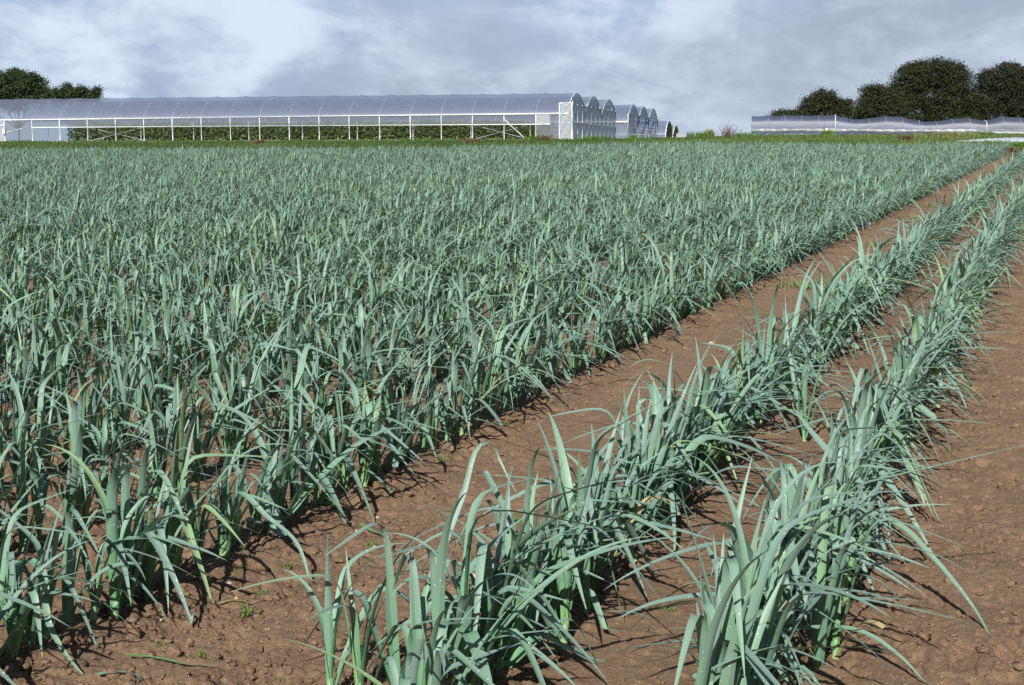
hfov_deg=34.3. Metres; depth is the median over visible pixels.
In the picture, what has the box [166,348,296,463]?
leek plant
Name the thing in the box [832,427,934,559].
leek plant
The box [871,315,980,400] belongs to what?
leek plant
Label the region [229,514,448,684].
leek plant
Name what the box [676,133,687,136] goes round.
cloche
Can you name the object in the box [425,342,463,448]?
leek plant
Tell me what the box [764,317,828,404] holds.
leek plant
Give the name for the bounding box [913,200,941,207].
weed seedling
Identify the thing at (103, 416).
leek plant
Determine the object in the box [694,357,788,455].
leek plant
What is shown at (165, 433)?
leek plant
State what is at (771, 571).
leek plant
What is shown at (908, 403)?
leek plant
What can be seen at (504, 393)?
leek plant
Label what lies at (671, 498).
leek plant
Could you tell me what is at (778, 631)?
leek plant
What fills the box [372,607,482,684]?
leek plant
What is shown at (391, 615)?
leek plant
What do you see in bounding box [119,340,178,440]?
leek plant
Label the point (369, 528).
fallen leaf
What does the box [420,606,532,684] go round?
leek plant
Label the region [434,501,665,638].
leek plant
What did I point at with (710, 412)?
leek plant
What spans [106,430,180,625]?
leek plant
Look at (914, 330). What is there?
leek plant
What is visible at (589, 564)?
leek plant
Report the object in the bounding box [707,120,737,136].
twiggy shrub
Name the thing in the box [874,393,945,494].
leek plant
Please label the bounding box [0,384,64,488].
leek plant
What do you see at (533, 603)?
leek plant
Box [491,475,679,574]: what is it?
leek plant
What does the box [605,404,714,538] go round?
leek plant
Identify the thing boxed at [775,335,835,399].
leek plant
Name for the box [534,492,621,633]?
leek plant
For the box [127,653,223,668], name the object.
fallen leaf
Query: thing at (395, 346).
leek plant
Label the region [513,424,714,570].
leek plant
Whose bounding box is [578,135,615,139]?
tall weed
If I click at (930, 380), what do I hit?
leek plant
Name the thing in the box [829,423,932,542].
leek plant
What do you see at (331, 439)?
leek plant
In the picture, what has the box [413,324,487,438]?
leek plant
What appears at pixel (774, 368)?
leek plant
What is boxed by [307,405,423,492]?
leek plant
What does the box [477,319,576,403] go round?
leek plant
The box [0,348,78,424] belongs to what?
leek plant
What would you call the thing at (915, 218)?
weed seedling
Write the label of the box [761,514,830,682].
leek plant
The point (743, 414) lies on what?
leek plant
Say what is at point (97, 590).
leek plant
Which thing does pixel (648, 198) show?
leek crop
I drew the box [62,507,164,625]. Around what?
leek plant
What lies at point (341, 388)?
leek plant
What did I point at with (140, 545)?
leek plant
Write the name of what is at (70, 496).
leek plant
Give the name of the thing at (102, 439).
leek plant
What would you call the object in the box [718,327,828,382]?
leek plant
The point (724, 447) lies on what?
leek plant
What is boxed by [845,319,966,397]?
leek plant
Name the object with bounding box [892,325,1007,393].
leek plant
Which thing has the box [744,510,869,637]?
leek plant
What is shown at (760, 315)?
weed seedling
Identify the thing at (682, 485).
leek plant
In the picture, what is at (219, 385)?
leek plant
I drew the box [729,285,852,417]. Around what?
leek plant
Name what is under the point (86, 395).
leek plant
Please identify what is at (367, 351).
leek plant
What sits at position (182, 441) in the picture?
leek plant
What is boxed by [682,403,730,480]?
leek plant
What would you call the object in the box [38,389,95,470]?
leek plant
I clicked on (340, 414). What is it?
leek plant
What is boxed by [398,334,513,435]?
leek plant
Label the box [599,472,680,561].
leek plant
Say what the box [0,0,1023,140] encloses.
sky
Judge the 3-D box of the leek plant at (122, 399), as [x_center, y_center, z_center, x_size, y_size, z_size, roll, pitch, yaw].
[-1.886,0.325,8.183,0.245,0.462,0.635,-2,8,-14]
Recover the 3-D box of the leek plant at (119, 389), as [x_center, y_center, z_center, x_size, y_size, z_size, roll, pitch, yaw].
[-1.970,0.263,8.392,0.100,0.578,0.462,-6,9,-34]
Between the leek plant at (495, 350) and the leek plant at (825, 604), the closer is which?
the leek plant at (825, 604)
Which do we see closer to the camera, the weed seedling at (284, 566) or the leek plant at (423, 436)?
the weed seedling at (284, 566)
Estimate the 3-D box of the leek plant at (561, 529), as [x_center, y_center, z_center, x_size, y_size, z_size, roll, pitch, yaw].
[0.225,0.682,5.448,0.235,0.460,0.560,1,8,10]
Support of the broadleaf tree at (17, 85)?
on the grass verge
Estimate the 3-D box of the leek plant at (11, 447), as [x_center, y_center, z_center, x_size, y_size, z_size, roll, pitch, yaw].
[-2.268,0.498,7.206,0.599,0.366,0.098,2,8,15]
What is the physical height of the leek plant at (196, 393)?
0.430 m
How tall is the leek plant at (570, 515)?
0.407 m
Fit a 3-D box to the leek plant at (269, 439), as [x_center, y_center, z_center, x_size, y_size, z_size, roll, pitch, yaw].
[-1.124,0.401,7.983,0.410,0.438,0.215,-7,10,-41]
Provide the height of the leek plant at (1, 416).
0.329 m
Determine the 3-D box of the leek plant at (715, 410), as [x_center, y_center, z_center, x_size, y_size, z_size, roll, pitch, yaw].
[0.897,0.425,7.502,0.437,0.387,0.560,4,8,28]
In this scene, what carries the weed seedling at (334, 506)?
on the field soil
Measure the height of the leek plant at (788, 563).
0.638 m
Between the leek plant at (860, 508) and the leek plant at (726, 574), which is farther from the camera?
the leek plant at (860, 508)
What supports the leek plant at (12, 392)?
on the field soil
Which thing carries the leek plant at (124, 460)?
on the field soil
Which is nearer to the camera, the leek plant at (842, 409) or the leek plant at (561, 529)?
the leek plant at (561, 529)
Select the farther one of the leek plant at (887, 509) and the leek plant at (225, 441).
the leek plant at (225, 441)
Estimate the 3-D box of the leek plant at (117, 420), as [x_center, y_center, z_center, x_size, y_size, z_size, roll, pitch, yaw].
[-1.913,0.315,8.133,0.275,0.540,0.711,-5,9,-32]
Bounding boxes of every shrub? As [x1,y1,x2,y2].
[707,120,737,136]
[766,107,799,134]
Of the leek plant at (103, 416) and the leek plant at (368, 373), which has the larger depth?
the leek plant at (368, 373)
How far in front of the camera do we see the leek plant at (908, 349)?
9.14 m
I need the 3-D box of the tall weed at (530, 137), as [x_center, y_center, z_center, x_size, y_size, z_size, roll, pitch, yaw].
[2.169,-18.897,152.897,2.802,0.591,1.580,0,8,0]
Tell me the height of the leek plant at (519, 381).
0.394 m
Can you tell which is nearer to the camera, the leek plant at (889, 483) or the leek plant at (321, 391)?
the leek plant at (889, 483)
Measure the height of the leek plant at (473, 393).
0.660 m
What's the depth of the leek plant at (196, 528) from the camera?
6.00 m
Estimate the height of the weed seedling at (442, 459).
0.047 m
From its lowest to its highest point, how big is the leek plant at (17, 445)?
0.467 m
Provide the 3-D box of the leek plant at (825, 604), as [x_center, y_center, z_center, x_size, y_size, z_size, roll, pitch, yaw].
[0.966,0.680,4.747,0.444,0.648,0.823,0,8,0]
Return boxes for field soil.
[0,155,1023,684]
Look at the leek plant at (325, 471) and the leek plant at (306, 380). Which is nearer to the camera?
the leek plant at (325, 471)
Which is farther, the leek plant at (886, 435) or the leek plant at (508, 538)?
the leek plant at (886, 435)
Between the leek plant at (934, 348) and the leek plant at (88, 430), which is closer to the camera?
the leek plant at (88, 430)
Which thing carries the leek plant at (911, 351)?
on the field soil
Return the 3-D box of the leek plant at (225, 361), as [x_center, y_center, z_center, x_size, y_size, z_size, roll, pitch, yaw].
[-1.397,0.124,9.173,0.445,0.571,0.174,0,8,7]
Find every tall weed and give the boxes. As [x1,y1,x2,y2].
[522,134,550,139]
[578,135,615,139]
[687,131,715,136]
[729,132,756,135]
[822,129,835,134]
[970,131,994,135]
[1009,142,1023,149]
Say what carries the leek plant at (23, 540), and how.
on the field soil
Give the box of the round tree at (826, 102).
[790,86,860,128]
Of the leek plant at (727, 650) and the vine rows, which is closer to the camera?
the leek plant at (727, 650)
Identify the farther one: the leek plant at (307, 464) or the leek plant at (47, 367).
the leek plant at (47, 367)
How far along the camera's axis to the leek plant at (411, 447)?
7.88 m
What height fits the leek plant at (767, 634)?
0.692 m
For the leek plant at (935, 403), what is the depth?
8.41 m
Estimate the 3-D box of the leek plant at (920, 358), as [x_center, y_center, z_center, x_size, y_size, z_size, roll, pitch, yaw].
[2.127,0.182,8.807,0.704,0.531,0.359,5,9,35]
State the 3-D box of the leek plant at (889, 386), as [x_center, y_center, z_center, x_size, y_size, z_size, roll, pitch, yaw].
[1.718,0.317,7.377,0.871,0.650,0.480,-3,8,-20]
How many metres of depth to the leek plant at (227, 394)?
9.16 m
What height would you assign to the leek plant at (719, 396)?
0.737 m
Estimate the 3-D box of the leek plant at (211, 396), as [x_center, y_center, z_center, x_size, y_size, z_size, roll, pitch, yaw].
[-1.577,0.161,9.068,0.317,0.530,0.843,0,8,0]
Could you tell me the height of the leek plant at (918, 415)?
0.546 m
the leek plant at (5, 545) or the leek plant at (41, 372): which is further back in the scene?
the leek plant at (41, 372)
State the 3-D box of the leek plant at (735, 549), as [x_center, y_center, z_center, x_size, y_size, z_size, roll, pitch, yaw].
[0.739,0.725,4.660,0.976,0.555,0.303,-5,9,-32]
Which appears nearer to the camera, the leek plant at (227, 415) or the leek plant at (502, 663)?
the leek plant at (502, 663)
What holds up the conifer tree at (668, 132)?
on the grass verge
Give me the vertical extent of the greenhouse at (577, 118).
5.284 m
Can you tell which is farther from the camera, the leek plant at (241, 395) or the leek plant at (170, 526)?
the leek plant at (241, 395)
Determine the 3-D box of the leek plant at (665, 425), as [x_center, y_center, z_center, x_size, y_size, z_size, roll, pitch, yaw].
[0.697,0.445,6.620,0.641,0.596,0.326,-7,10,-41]
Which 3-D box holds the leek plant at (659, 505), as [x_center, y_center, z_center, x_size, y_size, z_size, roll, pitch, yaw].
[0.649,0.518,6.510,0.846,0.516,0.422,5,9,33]
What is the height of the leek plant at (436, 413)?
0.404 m
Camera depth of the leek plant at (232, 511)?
6.22 m
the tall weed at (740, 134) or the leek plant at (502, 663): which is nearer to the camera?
the leek plant at (502, 663)
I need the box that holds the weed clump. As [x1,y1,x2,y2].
[761,277,826,290]
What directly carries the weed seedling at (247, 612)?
on the field soil
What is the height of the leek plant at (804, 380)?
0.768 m
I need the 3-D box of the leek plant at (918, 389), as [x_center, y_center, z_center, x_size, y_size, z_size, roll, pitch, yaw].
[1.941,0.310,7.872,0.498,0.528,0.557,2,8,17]
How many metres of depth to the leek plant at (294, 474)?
6.72 m
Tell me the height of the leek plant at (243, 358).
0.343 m
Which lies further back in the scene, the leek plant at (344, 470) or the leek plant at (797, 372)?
the leek plant at (797, 372)
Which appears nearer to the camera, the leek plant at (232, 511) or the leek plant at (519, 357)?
the leek plant at (232, 511)
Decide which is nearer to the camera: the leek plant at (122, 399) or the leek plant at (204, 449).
the leek plant at (204, 449)
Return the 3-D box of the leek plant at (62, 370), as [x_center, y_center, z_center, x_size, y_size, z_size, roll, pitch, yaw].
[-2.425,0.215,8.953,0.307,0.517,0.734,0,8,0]
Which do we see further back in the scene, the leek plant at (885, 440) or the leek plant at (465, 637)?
the leek plant at (885, 440)
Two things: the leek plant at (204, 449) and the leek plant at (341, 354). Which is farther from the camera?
the leek plant at (341, 354)
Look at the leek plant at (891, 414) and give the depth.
7.47 m
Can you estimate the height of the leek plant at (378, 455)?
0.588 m
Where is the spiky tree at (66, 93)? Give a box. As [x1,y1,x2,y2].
[49,80,104,132]
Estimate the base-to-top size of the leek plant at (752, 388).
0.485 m
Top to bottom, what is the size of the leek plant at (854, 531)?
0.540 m
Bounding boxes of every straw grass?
[703,129,715,136]
[913,130,984,137]
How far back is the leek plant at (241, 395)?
7.84 m
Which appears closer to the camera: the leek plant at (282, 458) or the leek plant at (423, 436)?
the leek plant at (282, 458)
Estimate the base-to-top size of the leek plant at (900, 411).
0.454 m
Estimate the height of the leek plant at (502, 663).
0.556 m
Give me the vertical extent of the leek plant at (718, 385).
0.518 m
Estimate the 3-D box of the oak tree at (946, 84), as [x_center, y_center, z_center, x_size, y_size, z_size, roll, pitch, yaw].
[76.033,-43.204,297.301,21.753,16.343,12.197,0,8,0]
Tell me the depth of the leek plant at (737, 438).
7.39 m
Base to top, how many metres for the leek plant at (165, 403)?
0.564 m
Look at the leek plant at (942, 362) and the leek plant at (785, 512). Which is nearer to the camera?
the leek plant at (785, 512)
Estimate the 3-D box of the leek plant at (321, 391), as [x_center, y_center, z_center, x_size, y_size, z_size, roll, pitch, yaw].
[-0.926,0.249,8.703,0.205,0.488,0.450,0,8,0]
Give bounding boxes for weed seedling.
[183,649,208,657]
[232,565,249,572]
[232,598,262,617]
[279,560,294,568]
[317,497,346,510]
[429,452,457,461]
[735,308,779,318]
[857,238,889,246]
[894,211,922,220]
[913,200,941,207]
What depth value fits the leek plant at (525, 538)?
4.88 m
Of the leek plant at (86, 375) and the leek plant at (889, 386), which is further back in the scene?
the leek plant at (86, 375)
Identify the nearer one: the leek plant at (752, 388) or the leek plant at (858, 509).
the leek plant at (858, 509)
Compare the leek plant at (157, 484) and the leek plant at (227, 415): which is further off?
the leek plant at (227, 415)
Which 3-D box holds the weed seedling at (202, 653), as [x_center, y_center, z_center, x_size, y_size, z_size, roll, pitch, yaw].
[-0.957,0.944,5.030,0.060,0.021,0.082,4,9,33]
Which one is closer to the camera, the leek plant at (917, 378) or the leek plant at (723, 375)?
the leek plant at (723, 375)
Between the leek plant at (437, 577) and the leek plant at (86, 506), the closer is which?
the leek plant at (437, 577)
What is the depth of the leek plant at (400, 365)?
9.58 m
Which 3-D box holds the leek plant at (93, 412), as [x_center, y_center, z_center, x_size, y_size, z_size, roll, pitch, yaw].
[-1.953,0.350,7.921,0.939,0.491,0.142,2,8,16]
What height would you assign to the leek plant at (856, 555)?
0.695 m
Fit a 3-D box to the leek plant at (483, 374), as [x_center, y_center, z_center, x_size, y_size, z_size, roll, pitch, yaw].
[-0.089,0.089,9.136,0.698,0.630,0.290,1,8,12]
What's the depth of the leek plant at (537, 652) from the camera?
4.54 m
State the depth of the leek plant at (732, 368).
8.36 m
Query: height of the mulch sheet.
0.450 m
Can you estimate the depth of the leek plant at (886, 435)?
6.58 m
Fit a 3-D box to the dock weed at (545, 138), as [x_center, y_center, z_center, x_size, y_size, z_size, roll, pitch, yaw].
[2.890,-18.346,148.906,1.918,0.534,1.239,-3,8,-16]
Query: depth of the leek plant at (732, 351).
8.99 m
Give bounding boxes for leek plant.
[0,331,37,437]
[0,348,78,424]
[0,353,49,423]
[0,382,34,438]
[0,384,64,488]
[0,392,116,483]
[0,418,41,469]
[0,419,101,547]
[0,447,76,551]
[0,489,100,655]
[0,495,48,520]
[0,509,115,644]
[0,551,51,659]
[1,500,130,647]
[1,512,137,678]
[2,430,98,550]
[3,354,77,430]
[3,435,19,464]
[5,370,82,479]
[7,313,105,421]
[12,444,226,620]
[19,529,203,619]
[21,439,66,537]
[23,309,65,422]
[24,338,100,420]
[26,367,193,456]
[27,368,98,472]
[29,378,135,465]
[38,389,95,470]
[40,360,91,415]
[41,417,133,521]
[49,347,199,403]
[49,358,131,412]
[50,371,127,460]
[52,406,178,494]
[55,454,134,528]
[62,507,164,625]
[64,391,82,528]
[76,470,192,578]
[78,377,113,461]
[84,418,181,495]
[89,361,162,453]
[90,434,166,519]
[93,360,133,410]
[95,392,314,580]
[97,335,215,420]
[97,398,120,449]
[98,396,186,503]
[101,423,272,570]
[104,366,149,453]
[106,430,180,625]
[107,478,152,618]
[109,343,145,441]
[112,408,211,485]
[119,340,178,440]
[123,342,214,423]
[126,353,184,428]
[133,386,194,497]
[135,445,225,592]
[140,389,284,479]
[142,388,268,472]
[144,469,235,613]
[149,395,239,475]
[157,374,215,490]
[159,352,234,419]
[159,443,297,569]
[161,428,279,602]
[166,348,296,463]
[173,361,226,477]
[183,361,229,423]
[184,346,287,453]
[186,330,246,412]
[187,335,258,410]
[187,350,255,470]
[195,441,285,556]
[199,414,282,539]
[202,324,247,405]
[213,329,298,452]
[213,424,282,544]
[214,297,291,396]
[215,397,352,520]
[218,318,279,389]
[226,367,242,408]
[227,419,336,480]
[229,360,337,440]
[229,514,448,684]
[233,314,310,398]
[233,443,290,536]
[235,348,276,399]
[254,359,380,424]
[255,381,309,450]
[257,385,326,443]
[257,403,384,521]
[259,341,359,423]
[259,376,395,474]
[260,417,446,525]
[261,437,314,534]
[262,365,335,435]
[265,366,428,486]
[278,568,543,684]
[281,343,325,442]
[282,537,452,684]
[283,374,380,521]
[300,397,331,508]
[301,404,359,506]
[303,442,521,684]
[305,367,371,414]
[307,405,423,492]
[313,333,408,417]
[316,345,347,423]
[319,302,447,394]
[326,342,406,419]
[328,360,415,392]
[331,311,403,411]
[334,395,398,480]
[334,511,622,682]
[335,399,417,477]
[336,332,443,401]
[338,347,422,388]
[338,365,431,486]
[343,379,467,458]
[345,370,461,469]
[346,319,415,388]
[349,560,574,684]
[362,356,435,444]
[365,352,449,474]
[372,323,425,401]
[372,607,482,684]
[374,523,676,670]
[375,467,647,681]
[377,465,585,662]
[378,385,417,463]
[378,502,608,684]
[383,475,653,684]
[387,491,648,684]
[392,367,470,466]
[393,550,501,684]
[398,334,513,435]
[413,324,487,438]
[418,386,492,449]
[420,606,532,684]
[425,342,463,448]
[426,381,494,446]
[432,317,547,417]
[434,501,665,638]
[436,308,518,418]
[442,352,546,415]
[442,381,503,442]
[444,299,560,410]
[448,348,543,431]
[449,446,617,631]
[457,475,576,642]
[460,334,522,419]
[463,304,551,399]
[467,316,487,434]
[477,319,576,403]
[482,458,688,565]
[482,470,667,642]
[487,345,595,397]
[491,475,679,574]
[496,335,579,412]
[507,349,551,409]
[507,406,682,537]
[509,303,572,403]
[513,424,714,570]
[515,490,617,631]
[525,434,666,613]
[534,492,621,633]
[536,495,613,603]
[537,420,685,594]
[539,364,702,513]
[539,478,622,559]
[542,408,782,528]
[548,401,661,601]
[550,446,679,567]
[565,398,750,531]
[573,371,646,502]
[589,377,742,520]
[599,449,717,542]
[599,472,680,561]
[599,506,968,684]
[604,491,938,600]
[604,528,900,665]
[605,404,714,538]
[609,379,775,449]
[612,380,742,471]
[613,444,728,536]
[615,550,906,684]
[627,341,741,492]
[632,345,791,444]
[640,353,708,508]
[641,455,819,630]
[642,327,765,491]
[648,360,786,449]
[655,410,708,557]
[657,491,885,684]
[672,372,766,484]
[673,454,890,684]
[674,413,807,504]
[675,366,812,472]
[676,534,832,684]
[677,365,836,484]
[678,498,860,684]
[681,329,831,409]
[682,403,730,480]
[685,419,930,598]
[686,361,755,439]
[692,539,801,683]
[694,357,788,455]
[695,330,810,480]
[695,550,781,684]
[697,346,799,445]
[697,353,774,411]
[699,391,770,464]
[702,337,839,418]
[707,355,780,477]
[709,368,756,418]
[710,445,948,520]
[711,543,894,684]
[712,348,750,390]
[713,285,818,407]
[713,534,868,684]
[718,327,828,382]
[719,369,817,455]
[724,324,812,438]
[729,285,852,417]
[729,302,854,423]
[730,317,815,402]
[733,301,848,387]
[733,330,830,428]
[734,308,782,445]
[738,367,769,442]
[738,423,902,539]
[742,335,800,429]
[743,412,1022,539]
[743,457,876,596]
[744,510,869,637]
[749,493,898,540]
[753,297,880,441]
[754,407,919,569]
[760,465,852,643]
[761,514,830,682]
[762,435,841,637]
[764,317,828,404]
[764,449,828,633]
[764,461,791,651]
[771,454,907,565]
[773,371,919,495]
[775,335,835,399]
[781,313,853,397]
[781,408,932,503]
[787,463,875,634]
[793,332,931,433]
[794,378,908,472]
[795,456,911,625]
[796,346,954,417]
[796,453,959,681]
[798,375,944,456]
[802,518,967,659]
[803,378,967,464]
[804,413,941,503]
[805,450,919,544]
[811,469,991,635]
[814,394,988,457]
[816,457,912,562]
[820,488,901,585]
[824,373,926,448]
[827,339,928,429]
[828,425,862,566]
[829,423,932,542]
[829,465,923,567]
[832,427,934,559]
[835,385,945,524]
[839,368,941,470]
[840,401,929,477]
[843,327,962,391]
[843,336,985,399]
[844,356,987,428]
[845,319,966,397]
[845,362,945,513]
[849,338,962,438]
[854,391,932,552]
[857,374,964,429]
[863,316,967,411]
[863,334,981,427]
[866,335,955,433]
[866,394,945,520]
[871,305,954,385]
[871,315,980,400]
[872,377,974,440]
[872,382,927,478]
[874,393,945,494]
[876,327,1001,373]
[879,310,987,393]
[884,367,956,460]
[887,326,955,380]
[889,348,970,432]
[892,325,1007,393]
[913,359,949,420]
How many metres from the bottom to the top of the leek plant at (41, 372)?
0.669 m
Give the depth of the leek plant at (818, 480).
5.43 m
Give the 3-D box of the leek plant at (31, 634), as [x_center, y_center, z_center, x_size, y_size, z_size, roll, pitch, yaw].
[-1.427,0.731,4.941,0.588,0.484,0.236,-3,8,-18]
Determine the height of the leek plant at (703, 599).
0.593 m
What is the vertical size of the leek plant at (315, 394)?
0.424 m
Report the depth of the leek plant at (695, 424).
7.24 m
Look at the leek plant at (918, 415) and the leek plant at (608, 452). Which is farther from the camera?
the leek plant at (918, 415)
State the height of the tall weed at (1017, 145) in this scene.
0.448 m
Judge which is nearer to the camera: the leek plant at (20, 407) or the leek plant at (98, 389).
the leek plant at (20, 407)
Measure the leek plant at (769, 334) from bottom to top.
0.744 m
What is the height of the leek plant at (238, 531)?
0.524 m
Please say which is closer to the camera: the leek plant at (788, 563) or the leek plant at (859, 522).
the leek plant at (788, 563)
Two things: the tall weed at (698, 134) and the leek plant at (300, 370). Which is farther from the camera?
the tall weed at (698, 134)
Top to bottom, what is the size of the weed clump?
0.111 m
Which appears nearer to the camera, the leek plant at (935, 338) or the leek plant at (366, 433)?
the leek plant at (366, 433)
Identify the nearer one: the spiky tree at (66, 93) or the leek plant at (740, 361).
the leek plant at (740, 361)
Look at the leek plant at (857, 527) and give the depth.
6.07 m
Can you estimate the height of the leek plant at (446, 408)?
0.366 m
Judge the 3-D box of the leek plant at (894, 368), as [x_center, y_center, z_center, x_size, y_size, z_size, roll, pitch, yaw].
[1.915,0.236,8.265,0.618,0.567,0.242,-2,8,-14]
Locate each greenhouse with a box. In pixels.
[0,93,616,141]
[333,104,657,137]
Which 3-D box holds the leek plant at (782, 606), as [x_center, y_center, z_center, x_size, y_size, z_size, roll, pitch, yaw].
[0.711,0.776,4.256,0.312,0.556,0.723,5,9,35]
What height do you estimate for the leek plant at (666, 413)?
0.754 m
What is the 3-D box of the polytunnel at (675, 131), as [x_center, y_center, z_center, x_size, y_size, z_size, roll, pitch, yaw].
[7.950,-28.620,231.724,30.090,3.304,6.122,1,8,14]
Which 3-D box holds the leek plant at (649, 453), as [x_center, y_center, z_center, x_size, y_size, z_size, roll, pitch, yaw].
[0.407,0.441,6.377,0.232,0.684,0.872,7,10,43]
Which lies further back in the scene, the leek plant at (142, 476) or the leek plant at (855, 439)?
the leek plant at (855, 439)
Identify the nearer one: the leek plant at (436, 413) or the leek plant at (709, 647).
the leek plant at (709, 647)
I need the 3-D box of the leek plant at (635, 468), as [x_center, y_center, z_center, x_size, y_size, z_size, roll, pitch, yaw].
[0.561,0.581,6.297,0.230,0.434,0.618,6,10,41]
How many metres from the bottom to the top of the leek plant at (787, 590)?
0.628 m
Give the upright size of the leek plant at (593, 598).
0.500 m
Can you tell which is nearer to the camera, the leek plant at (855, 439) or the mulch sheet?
the leek plant at (855, 439)
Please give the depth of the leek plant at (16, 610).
4.90 m
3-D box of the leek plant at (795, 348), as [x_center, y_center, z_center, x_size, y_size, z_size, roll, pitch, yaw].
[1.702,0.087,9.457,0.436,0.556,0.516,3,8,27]
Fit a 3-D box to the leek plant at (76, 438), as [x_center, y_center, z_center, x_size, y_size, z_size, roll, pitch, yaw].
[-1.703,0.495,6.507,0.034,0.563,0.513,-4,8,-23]
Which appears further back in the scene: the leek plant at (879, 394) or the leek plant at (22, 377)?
the leek plant at (22, 377)
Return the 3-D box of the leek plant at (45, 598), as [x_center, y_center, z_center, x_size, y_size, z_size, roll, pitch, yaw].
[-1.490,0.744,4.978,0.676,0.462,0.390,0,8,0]
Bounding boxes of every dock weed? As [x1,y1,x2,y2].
[250,139,269,143]
[460,138,483,142]
[534,135,553,139]
[897,134,915,139]
[1004,146,1023,154]
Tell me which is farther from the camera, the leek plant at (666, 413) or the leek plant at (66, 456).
the leek plant at (66, 456)
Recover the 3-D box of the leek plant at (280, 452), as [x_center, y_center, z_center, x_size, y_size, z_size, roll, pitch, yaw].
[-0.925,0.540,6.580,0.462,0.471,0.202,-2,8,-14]
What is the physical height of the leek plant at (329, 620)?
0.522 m
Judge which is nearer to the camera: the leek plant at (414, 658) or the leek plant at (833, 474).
the leek plant at (414, 658)
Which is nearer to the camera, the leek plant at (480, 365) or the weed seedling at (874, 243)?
the leek plant at (480, 365)
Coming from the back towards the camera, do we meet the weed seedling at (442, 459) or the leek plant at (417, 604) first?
the weed seedling at (442, 459)
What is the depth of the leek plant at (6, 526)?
6.06 m
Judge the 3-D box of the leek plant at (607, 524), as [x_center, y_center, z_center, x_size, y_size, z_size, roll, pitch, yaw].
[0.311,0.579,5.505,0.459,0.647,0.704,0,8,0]
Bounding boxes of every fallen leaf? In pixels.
[97,670,142,679]
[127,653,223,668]
[359,523,392,537]
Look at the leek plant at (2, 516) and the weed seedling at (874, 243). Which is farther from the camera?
the weed seedling at (874, 243)
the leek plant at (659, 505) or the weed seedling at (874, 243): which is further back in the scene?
the weed seedling at (874, 243)
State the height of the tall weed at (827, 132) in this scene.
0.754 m
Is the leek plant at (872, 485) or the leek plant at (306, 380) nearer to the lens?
the leek plant at (872, 485)
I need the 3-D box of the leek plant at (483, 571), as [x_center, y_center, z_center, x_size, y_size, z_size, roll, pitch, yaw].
[-0.007,0.704,4.610,0.711,0.673,0.516,3,8,21]
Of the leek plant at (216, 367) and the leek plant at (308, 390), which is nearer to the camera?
the leek plant at (308, 390)
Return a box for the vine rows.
[67,119,558,140]
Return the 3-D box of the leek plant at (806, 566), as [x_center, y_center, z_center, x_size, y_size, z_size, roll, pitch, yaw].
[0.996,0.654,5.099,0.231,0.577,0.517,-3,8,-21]
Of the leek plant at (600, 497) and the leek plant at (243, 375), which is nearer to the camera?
the leek plant at (600, 497)
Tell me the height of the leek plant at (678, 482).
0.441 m
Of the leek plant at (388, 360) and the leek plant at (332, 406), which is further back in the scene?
the leek plant at (388, 360)
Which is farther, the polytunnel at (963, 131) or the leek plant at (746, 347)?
the polytunnel at (963, 131)
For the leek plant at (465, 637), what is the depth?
4.45 m
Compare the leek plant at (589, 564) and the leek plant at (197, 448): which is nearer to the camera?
the leek plant at (589, 564)
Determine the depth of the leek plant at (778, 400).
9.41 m
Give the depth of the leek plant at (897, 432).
6.70 m
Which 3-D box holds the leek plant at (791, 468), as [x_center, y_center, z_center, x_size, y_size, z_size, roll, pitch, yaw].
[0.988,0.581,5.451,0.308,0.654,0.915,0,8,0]
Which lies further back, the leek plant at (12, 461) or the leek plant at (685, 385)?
the leek plant at (685, 385)
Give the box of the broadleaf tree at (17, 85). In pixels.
[0,63,55,140]
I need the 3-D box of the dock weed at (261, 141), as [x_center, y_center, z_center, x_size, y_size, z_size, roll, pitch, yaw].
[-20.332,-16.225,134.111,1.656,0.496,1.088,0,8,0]
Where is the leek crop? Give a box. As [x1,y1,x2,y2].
[0,138,1023,684]
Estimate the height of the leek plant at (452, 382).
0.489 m
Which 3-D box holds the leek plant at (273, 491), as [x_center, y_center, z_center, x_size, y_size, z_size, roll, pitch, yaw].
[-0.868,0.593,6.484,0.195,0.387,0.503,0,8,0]
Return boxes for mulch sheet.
[959,137,1023,141]
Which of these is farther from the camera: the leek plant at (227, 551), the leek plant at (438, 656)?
the leek plant at (227, 551)
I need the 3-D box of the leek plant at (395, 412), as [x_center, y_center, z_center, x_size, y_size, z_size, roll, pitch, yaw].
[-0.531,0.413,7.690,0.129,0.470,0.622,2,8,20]
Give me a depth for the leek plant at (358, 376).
9.03 m
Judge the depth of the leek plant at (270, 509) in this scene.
6.39 m
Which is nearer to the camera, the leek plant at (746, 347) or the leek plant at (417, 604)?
the leek plant at (417, 604)
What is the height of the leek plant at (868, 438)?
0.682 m
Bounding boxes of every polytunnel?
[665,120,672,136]
[673,125,678,136]
[751,115,1023,134]
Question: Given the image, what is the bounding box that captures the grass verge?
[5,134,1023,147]
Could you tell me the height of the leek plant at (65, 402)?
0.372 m
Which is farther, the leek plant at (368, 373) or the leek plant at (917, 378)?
the leek plant at (368, 373)
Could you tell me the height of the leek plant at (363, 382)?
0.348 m
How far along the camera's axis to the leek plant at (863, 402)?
6.73 m
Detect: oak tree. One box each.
[845,80,914,133]
[884,54,993,133]
[968,59,1023,129]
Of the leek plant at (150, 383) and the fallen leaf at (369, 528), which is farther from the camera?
the leek plant at (150, 383)
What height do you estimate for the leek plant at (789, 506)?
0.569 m

